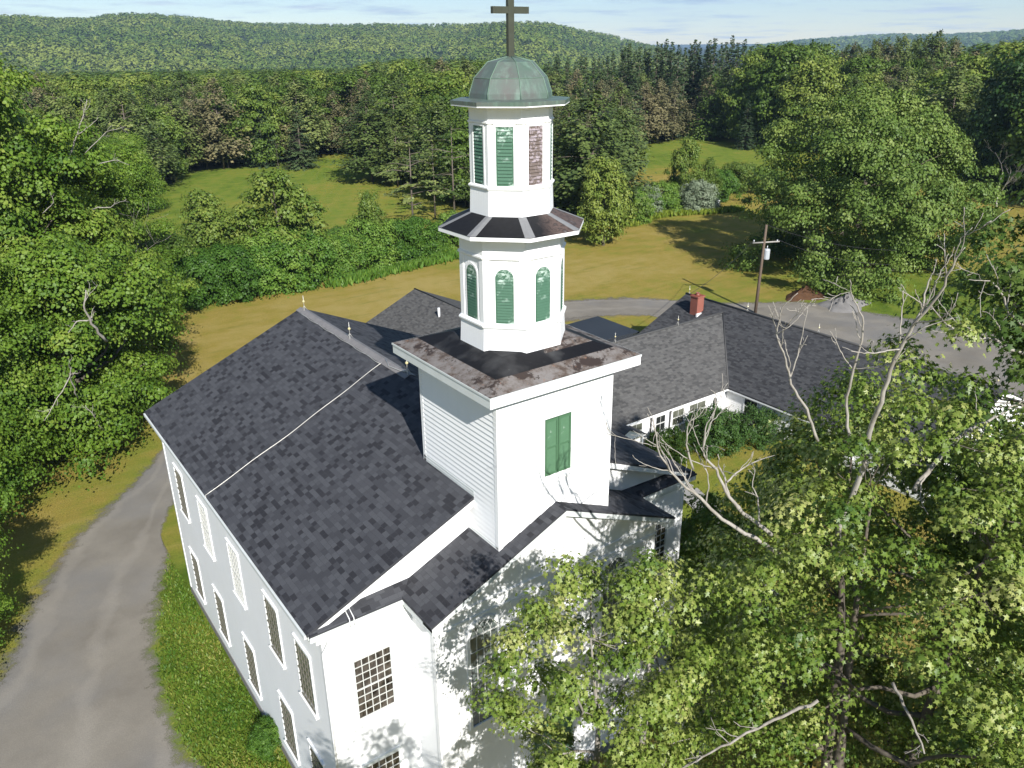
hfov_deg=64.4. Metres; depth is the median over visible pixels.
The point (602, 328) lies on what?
flat roof shed
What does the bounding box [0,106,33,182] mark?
broadleaf tree
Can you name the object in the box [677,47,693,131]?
spruce tree
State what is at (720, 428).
shrub
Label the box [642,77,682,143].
pine tree
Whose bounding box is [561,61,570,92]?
spruce tree
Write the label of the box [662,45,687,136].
spruce tree
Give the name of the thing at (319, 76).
broadleaf tree
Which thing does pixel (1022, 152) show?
broadleaf tree
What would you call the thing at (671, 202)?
bush
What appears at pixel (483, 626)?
arched window
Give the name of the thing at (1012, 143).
broadleaf tree
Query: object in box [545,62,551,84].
spruce tree
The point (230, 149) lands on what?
pine tree
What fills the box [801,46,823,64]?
broadleaf tree
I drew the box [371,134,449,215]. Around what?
pine tree
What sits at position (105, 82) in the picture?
broadleaf tree
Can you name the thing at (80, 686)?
driveway
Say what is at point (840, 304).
gravel pile
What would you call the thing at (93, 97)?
broadleaf tree
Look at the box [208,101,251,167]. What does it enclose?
pine tree
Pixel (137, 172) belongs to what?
maple tree
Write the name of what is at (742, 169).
bush
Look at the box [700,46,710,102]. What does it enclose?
spruce tree
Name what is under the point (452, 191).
pine tree
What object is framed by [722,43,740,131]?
spruce tree
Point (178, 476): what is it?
window
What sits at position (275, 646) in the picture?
window
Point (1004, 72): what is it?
broadleaf tree
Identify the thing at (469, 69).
pine tree
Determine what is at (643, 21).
sky
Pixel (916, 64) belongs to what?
broadleaf tree
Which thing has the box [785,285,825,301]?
mulch pile
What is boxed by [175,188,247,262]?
hedge tree
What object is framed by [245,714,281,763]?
shrub
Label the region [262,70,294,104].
pine tree
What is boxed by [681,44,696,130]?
spruce tree
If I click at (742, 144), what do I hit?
spruce tree
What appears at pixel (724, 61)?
spruce tree
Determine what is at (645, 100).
pine tree
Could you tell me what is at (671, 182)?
bush
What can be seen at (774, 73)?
broadleaf tree
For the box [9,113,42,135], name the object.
broadleaf tree
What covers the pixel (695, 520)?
maple tree
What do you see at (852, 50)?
pine tree
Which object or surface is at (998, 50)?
broadleaf tree
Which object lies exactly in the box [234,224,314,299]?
hedge bush
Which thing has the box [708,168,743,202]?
bush
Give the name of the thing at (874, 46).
pine tree
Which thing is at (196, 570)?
window
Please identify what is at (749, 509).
maple tree
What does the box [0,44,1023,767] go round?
ground
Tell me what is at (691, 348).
parish hall
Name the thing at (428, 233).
hedge bush
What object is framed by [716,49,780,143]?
broadleaf tree
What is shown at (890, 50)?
pine tree
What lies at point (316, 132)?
pine tree
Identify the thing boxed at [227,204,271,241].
hedge tree
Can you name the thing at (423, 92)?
broadleaf tree
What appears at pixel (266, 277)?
hedge bush
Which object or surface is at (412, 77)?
broadleaf tree
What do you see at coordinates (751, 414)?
shrub
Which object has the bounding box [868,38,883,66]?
pine tree
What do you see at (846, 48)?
pine tree
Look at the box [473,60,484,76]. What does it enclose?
broadleaf tree
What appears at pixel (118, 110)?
pine tree
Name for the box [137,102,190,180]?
broadleaf tree
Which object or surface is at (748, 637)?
maple tree
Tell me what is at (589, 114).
pine tree
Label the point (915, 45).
pine tree
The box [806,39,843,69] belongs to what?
broadleaf tree
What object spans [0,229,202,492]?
maple tree
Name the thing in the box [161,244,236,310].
hedge bush
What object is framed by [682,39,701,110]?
spruce tree
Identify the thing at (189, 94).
pine tree
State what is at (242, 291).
hedge bush
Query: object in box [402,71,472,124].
broadleaf tree
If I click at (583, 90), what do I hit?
spruce tree
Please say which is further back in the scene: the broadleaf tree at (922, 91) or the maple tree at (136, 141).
the broadleaf tree at (922, 91)
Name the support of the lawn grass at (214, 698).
on the ground at (670, 258)
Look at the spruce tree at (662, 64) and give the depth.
211.06 m
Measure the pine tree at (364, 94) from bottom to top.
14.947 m
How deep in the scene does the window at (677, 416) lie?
49.70 m
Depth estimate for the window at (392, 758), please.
23.48 m
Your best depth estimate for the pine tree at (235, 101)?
160.10 m
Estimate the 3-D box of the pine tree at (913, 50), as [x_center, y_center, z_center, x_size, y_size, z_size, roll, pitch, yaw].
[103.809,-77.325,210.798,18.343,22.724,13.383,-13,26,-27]
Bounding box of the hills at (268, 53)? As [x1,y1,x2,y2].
[1,22,674,72]
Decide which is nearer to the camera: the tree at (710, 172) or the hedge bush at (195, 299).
the hedge bush at (195, 299)
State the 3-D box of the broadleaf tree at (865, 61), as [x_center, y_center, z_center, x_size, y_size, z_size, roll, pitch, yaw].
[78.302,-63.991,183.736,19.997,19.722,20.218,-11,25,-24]
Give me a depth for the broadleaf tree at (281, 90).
173.79 m
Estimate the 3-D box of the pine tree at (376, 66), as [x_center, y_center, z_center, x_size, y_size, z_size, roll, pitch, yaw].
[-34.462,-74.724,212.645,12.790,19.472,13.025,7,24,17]
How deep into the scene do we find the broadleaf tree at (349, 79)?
179.16 m
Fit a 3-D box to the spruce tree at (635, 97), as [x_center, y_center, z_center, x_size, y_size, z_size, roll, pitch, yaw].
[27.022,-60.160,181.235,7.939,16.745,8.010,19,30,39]
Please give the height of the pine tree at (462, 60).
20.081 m
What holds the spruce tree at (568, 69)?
on the ground at (670, 258)
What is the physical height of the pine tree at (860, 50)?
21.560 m
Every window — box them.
[172,462,190,523]
[188,546,205,604]
[195,495,215,561]
[211,584,230,646]
[224,537,246,609]
[241,632,262,700]
[261,589,285,669]
[277,690,300,765]
[291,633,318,719]
[307,738,324,767]
[350,641,398,724]
[362,745,401,767]
[466,614,501,730]
[597,554,627,659]
[630,421,643,440]
[652,523,666,576]
[655,412,666,431]
[671,406,684,427]
[686,398,707,421]
[742,397,758,412]
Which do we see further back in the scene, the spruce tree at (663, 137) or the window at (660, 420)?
the spruce tree at (663, 137)
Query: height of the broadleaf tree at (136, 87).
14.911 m
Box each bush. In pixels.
[113,229,198,295]
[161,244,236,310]
[161,257,214,304]
[193,240,270,305]
[218,243,293,297]
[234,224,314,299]
[266,221,346,292]
[308,233,358,283]
[323,224,355,255]
[325,228,374,274]
[330,215,406,271]
[370,216,429,264]
[392,214,447,258]
[424,232,451,251]
[434,209,458,249]
[602,185,658,225]
[635,184,663,212]
[646,179,683,214]
[661,174,687,203]
[678,178,723,211]
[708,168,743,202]
[721,159,758,194]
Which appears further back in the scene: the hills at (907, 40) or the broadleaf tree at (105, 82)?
the hills at (907, 40)
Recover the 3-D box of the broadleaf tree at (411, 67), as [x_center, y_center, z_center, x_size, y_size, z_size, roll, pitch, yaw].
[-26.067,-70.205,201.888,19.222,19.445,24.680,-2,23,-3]
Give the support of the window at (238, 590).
in the church
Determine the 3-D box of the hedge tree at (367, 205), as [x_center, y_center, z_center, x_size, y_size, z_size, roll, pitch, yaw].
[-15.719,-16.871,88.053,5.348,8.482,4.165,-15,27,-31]
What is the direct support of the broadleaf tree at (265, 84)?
on the ground at (670, 258)
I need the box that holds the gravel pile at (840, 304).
[817,293,870,312]
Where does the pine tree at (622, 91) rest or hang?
on the ground at (670, 258)
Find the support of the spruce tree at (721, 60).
on the ground at (670, 258)
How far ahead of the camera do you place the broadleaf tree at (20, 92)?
183.67 m
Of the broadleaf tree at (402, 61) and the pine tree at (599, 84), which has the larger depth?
the broadleaf tree at (402, 61)
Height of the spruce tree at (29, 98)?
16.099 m
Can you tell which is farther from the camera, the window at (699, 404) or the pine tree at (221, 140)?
the pine tree at (221, 140)
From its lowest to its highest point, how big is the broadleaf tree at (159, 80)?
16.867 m
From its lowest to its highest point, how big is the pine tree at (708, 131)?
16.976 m
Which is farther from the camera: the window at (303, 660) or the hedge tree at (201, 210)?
the hedge tree at (201, 210)
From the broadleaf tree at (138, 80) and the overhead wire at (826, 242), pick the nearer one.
the overhead wire at (826, 242)
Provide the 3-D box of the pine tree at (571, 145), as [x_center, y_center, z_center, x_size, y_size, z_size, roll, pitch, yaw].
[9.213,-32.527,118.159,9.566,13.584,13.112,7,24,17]
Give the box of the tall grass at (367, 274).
[321,247,458,288]
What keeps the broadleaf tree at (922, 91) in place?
on the ground at (670, 258)
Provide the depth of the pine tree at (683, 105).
194.16 m
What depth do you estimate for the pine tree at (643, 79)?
202.85 m
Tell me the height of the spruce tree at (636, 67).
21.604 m
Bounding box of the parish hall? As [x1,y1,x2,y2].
[609,289,1023,499]
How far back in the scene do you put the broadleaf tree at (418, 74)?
191.78 m
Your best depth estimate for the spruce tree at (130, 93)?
151.77 m
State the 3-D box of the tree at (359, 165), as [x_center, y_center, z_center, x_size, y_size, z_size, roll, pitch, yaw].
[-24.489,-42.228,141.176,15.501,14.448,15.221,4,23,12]
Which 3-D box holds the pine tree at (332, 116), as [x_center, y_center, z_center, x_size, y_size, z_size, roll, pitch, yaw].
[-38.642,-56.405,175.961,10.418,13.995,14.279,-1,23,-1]
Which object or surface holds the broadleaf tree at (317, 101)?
on the ground at (670, 258)
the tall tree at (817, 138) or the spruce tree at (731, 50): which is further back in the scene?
the spruce tree at (731, 50)
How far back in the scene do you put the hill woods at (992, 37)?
3124.28 m
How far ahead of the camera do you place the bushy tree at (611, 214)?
93.45 m
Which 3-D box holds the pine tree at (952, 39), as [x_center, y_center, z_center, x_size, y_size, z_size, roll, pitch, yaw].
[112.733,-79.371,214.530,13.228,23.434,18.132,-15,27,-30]
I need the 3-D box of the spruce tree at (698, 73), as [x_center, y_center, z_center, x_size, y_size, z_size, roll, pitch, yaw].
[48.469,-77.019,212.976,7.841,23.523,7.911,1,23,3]
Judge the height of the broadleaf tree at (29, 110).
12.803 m
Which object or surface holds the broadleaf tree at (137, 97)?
on the ground at (670, 258)
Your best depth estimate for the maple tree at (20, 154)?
49.76 m
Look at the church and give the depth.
22.72 m
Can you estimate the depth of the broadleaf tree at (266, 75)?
205.73 m
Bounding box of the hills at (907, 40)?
[805,37,1007,46]
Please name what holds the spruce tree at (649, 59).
on the ground at (670, 258)
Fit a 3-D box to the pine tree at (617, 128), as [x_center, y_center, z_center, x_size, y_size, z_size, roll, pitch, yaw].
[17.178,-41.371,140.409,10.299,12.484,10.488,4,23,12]
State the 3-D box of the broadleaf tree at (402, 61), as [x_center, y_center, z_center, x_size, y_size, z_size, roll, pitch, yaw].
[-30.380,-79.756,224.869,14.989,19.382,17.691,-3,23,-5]
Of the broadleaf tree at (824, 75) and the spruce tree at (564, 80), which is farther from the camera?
the spruce tree at (564, 80)
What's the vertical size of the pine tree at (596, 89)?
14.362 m
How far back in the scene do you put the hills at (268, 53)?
1311.67 m
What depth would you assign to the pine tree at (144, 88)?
181.88 m
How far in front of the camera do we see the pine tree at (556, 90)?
181.97 m
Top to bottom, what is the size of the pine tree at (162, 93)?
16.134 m
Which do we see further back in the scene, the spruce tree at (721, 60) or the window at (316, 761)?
the spruce tree at (721, 60)
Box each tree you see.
[0,52,156,383]
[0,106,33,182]
[0,177,202,431]
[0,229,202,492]
[0,254,74,525]
[0,510,28,669]
[5,84,40,104]
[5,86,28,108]
[6,98,202,327]
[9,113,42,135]
[19,72,49,111]
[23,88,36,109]
[26,104,45,114]
[29,76,68,107]
[30,81,98,145]
[46,86,91,113]
[50,86,113,148]
[52,74,102,101]
[73,90,105,132]
[76,87,135,143]
[87,74,143,105]
[91,131,173,214]
[93,82,184,179]
[103,92,148,124]
[105,96,186,175]
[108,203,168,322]
[116,72,167,101]
[126,85,140,132]
[131,84,164,105]
[133,72,168,90]
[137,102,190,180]
[138,79,175,112]
[142,80,171,113]
[149,83,182,124]
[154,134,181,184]
[158,89,209,173]
[164,69,188,108]
[165,72,203,99]
[174,106,216,170]
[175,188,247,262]
[176,88,208,164]
[179,73,204,109]
[184,77,255,168]
[184,105,231,168]
[187,82,211,116]
[193,77,234,93]
[193,79,240,140]
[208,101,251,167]
[222,81,292,163]
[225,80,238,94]
[225,99,264,163]
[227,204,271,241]
[228,166,329,273]
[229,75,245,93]
[234,79,270,97]
[241,95,284,168]
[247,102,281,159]
[258,69,291,83]
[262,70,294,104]
[265,71,338,152]
[266,75,335,159]
[270,100,307,161]
[281,106,320,170]
[298,68,342,106]
[300,80,348,149]
[316,70,387,152]
[316,89,351,153]
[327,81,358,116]
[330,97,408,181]
[337,78,377,143]
[341,86,374,151]
[348,188,387,263]
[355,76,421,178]
[357,100,402,169]
[363,72,387,92]
[366,74,390,98]
[368,58,386,82]
[371,120,415,185]
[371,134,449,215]
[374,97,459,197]
[377,73,424,105]
[384,59,423,84]
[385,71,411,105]
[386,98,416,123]
[387,58,409,73]
[390,104,434,179]
[399,73,440,128]
[401,134,461,218]
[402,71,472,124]
[406,102,446,179]
[407,71,429,88]
[411,86,468,185]
[415,122,469,209]
[416,67,470,94]
[421,57,438,72]
[430,57,449,72]
[430,112,469,206]
[431,110,469,205]
[452,56,475,80]
[453,59,477,90]
[461,546,740,767]
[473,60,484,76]
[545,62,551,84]
[546,69,572,118]
[553,55,563,89]
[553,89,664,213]
[553,92,591,161]
[553,103,602,212]
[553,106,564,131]
[553,115,596,203]
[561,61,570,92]
[564,77,594,127]
[565,57,570,85]
[565,68,590,100]
[572,61,579,95]
[574,56,587,93]
[575,155,639,245]
[576,91,610,137]
[578,82,587,121]
[581,56,592,91]
[590,57,598,92]
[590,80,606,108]
[591,81,654,155]
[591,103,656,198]
[591,107,633,167]
[592,207,1023,767]
[594,57,602,88]
[594,78,610,112]
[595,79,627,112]
[597,78,648,136]
[599,59,607,90]
[603,56,611,88]
[606,51,616,90]
[615,49,624,101]
[618,46,629,100]
[619,43,633,102]
[624,72,661,110]
[626,50,641,101]
[629,74,650,148]
[630,47,645,95]
[633,80,667,137]
[636,83,661,132]
[640,48,651,82]
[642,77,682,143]
[643,48,653,89]
[650,41,663,94]
[651,44,665,89]
[659,39,671,82]
[659,42,680,122]
[659,78,681,139]
[660,80,696,140]
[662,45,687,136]
[664,134,707,204]
[665,481,772,666]
[667,465,909,721]
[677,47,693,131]
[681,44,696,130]
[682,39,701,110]
[684,73,732,140]
[685,41,702,132]
[686,71,700,131]
[686,75,727,135]
[689,40,714,132]
[691,38,725,133]
[697,156,723,199]
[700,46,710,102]
[712,79,1021,306]
[714,42,726,102]
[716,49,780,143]
[717,42,729,86]
[720,35,735,107]
[721,39,749,137]
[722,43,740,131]
[726,43,796,141]
[731,49,775,140]
[733,100,757,150]
[739,41,821,142]
[759,57,812,144]
[771,55,847,150]
[800,87,895,240]
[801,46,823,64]
[805,496,1023,767]
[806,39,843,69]
[813,54,852,88]
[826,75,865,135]
[833,54,892,103]
[834,70,885,133]
[837,43,851,63]
[844,42,858,71]
[851,44,874,74]
[862,38,885,81]
[867,160,1023,707]
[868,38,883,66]
[875,36,892,62]
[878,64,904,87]
[879,57,916,80]
[881,42,901,63]
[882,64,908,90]
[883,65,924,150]
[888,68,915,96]
[890,35,907,58]
[892,33,916,63]
[896,56,944,86]
[897,73,979,165]
[899,34,928,72]
[903,29,951,74]
[904,39,920,59]
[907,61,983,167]
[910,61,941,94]
[911,51,1008,112]
[915,32,932,60]
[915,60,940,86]
[923,39,952,76]
[930,39,948,66]
[939,38,965,68]
[945,35,963,62]
[948,49,986,93]
[951,44,1023,194]
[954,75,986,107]
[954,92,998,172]
[961,87,1023,179]
[976,37,1023,77]
[978,78,1023,198]
[988,48,1023,84]
[990,149,1023,205]
[1005,139,1023,181]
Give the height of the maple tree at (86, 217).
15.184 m
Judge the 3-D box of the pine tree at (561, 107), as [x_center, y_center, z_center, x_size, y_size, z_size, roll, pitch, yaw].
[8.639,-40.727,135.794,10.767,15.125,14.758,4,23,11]
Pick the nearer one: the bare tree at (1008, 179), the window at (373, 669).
the window at (373, 669)
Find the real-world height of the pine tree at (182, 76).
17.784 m
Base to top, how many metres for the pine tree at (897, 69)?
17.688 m
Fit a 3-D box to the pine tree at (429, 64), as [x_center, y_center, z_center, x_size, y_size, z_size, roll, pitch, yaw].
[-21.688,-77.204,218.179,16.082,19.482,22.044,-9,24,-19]
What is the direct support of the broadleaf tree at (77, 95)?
on the ground at (670, 258)
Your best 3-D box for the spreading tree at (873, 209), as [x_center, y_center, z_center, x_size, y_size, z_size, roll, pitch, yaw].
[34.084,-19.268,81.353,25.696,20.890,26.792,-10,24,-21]
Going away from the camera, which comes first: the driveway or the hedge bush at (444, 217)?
the driveway
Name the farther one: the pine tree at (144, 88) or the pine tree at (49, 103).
the pine tree at (144, 88)
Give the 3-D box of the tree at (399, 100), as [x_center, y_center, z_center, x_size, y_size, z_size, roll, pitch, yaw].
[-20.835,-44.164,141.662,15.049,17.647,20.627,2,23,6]
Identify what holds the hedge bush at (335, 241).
on the ground at (670, 258)
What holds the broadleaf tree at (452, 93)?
on the ground at (670, 258)
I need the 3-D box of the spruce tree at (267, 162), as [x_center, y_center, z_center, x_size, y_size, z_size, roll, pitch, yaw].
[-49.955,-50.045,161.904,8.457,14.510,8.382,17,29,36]
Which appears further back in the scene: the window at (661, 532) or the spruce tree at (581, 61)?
the spruce tree at (581, 61)
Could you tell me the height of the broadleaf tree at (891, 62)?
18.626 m
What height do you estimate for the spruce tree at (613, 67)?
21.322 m
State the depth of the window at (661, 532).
27.98 m
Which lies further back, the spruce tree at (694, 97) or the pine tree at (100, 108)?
the spruce tree at (694, 97)
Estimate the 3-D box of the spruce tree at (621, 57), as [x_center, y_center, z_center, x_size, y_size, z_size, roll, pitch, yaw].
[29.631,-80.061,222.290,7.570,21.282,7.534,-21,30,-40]
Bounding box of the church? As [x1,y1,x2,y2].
[143,0,696,767]
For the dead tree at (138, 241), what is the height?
12.319 m
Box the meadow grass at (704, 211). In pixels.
[626,204,747,226]
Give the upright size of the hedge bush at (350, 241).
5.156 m
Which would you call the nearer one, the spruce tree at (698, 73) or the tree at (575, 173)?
the tree at (575, 173)
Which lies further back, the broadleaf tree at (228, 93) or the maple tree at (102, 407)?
the broadleaf tree at (228, 93)
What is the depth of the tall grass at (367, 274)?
85.98 m
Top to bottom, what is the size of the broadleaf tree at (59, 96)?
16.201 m
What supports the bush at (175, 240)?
on the ground at (670, 258)
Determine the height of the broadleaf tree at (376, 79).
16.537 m
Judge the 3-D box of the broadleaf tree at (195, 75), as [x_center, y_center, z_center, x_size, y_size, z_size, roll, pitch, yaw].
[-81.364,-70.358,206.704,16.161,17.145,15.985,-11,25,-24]
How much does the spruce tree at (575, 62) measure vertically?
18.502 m
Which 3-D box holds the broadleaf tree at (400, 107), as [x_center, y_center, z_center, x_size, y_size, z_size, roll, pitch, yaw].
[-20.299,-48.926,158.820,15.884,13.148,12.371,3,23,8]
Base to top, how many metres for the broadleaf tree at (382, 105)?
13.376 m
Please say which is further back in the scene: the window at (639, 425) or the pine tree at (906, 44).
the pine tree at (906, 44)
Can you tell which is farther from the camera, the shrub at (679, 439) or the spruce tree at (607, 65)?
the spruce tree at (607, 65)
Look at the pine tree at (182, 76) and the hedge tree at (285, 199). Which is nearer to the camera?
the hedge tree at (285, 199)
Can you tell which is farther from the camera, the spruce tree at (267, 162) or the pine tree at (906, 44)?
the pine tree at (906, 44)
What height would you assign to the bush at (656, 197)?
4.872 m
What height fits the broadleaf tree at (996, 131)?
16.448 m
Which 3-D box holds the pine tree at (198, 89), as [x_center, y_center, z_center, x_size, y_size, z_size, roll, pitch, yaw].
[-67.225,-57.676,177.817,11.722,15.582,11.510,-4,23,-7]
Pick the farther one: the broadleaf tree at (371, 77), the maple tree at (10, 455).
the broadleaf tree at (371, 77)
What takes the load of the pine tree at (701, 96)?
on the ground at (670, 258)
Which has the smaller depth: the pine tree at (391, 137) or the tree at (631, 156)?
the tree at (631, 156)
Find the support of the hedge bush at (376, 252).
on the ground at (670, 258)
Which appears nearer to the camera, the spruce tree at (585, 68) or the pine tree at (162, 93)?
the pine tree at (162, 93)
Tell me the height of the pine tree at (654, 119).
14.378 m
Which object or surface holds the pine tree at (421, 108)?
on the ground at (670, 258)
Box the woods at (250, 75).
[0,39,1022,101]
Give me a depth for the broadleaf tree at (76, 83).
168.92 m
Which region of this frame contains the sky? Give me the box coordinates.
[0,0,1023,44]
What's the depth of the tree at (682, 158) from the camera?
115.10 m
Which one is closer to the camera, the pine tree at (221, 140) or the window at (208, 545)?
the window at (208, 545)
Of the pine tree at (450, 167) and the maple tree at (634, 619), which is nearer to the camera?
the maple tree at (634, 619)
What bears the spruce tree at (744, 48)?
on the ground at (670, 258)
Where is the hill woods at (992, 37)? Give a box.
[689,29,1023,58]
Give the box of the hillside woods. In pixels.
[0,11,692,74]
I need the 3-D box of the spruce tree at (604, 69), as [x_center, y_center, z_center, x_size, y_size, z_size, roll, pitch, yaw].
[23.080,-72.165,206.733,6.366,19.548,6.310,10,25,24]
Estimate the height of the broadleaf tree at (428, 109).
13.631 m
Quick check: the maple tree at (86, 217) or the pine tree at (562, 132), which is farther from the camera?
the pine tree at (562, 132)
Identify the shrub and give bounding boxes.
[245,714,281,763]
[644,423,695,463]
[681,401,751,459]
[734,402,785,451]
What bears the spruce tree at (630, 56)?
on the ground at (670, 258)
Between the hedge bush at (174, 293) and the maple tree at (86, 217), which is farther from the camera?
the hedge bush at (174, 293)
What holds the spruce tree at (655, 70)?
on the ground at (670, 258)
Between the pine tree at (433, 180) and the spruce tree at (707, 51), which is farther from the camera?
the spruce tree at (707, 51)
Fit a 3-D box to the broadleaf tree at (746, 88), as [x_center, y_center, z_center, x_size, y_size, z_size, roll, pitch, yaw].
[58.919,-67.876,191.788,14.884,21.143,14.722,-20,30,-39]
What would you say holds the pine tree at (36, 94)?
on the ground at (670, 258)
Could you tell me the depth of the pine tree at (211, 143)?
156.61 m
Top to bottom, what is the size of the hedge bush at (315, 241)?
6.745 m
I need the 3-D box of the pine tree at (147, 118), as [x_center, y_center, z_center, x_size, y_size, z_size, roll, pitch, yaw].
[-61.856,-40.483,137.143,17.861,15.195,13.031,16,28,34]
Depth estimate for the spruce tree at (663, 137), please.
199.65 m
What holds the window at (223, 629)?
in the church
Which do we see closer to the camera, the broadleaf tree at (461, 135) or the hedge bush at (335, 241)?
the hedge bush at (335, 241)
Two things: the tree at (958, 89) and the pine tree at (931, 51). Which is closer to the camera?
the tree at (958, 89)
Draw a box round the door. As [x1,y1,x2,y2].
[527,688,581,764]
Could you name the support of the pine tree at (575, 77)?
on the ground at (670, 258)
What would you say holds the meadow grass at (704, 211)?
on the ground at (670, 258)
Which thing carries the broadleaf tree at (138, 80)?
on the ground at (670, 258)
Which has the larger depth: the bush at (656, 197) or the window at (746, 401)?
the bush at (656, 197)
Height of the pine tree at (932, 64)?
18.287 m
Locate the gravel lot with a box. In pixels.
[564,297,1023,397]
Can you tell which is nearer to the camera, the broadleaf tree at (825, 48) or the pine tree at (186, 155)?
the pine tree at (186, 155)
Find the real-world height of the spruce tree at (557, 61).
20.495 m
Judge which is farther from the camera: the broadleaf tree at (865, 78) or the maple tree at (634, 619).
the broadleaf tree at (865, 78)
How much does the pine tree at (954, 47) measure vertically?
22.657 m
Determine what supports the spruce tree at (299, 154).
on the ground at (670, 258)
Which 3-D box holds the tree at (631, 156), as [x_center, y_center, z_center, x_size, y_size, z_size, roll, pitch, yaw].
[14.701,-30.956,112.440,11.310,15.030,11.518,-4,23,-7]
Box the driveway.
[0,316,596,767]
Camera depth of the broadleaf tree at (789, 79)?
180.28 m
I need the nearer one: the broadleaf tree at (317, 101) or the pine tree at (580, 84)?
the pine tree at (580, 84)
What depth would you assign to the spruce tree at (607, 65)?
216.46 m
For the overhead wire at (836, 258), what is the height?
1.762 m
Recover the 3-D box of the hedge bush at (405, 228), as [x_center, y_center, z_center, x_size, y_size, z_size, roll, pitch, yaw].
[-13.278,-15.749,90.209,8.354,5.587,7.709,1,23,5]
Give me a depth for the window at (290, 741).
26.28 m
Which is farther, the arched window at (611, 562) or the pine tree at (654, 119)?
the pine tree at (654, 119)
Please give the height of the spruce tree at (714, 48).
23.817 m
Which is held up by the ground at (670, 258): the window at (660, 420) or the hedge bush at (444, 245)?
the hedge bush at (444, 245)
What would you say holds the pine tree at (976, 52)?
on the ground at (670, 258)
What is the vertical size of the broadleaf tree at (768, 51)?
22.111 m
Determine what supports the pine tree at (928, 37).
on the ground at (670, 258)
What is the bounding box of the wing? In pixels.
[366,288,460,335]
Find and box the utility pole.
[752,224,779,312]
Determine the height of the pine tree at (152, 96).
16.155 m
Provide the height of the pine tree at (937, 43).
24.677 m
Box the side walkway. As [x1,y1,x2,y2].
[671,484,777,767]
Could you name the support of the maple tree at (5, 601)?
on the ground at (670, 258)
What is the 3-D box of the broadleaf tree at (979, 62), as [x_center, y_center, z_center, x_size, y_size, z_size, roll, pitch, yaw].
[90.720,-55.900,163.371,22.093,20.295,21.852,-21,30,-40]
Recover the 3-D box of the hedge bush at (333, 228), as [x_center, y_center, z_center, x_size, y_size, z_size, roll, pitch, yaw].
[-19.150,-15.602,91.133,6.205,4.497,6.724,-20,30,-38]
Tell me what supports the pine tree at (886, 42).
on the ground at (670, 258)
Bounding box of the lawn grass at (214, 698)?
[153,553,289,767]
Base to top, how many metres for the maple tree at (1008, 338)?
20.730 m
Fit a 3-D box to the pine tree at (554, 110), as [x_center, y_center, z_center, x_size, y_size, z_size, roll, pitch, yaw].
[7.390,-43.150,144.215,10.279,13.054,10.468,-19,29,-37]
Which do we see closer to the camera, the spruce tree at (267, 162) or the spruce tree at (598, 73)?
the spruce tree at (267, 162)
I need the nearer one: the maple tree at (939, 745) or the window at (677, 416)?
the maple tree at (939, 745)
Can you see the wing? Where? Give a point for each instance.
(418, 312)
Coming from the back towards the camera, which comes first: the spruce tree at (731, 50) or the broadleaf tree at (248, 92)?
the spruce tree at (731, 50)
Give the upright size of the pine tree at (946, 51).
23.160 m
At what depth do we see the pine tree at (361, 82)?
173.45 m
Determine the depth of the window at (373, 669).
22.23 m
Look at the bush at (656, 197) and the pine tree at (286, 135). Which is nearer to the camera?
the bush at (656, 197)
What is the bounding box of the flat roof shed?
[567,316,638,340]
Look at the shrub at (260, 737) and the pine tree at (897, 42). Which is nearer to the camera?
the shrub at (260, 737)
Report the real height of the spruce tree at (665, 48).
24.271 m
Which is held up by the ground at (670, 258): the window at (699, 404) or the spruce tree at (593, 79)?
the spruce tree at (593, 79)
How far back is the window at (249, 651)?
28.91 m
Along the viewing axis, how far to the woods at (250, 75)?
303.76 m
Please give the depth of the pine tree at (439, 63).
199.98 m
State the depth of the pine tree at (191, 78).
183.61 m
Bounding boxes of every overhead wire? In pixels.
[768,225,895,250]
[777,239,889,264]
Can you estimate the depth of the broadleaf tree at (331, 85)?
188.17 m
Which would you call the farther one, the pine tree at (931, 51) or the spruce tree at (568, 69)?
the spruce tree at (568, 69)
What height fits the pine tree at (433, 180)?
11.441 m
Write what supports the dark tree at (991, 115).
on the ground at (670, 258)
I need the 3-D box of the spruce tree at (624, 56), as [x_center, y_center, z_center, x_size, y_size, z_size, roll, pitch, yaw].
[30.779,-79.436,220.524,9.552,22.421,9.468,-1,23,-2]
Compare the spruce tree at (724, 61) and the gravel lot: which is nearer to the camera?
the gravel lot

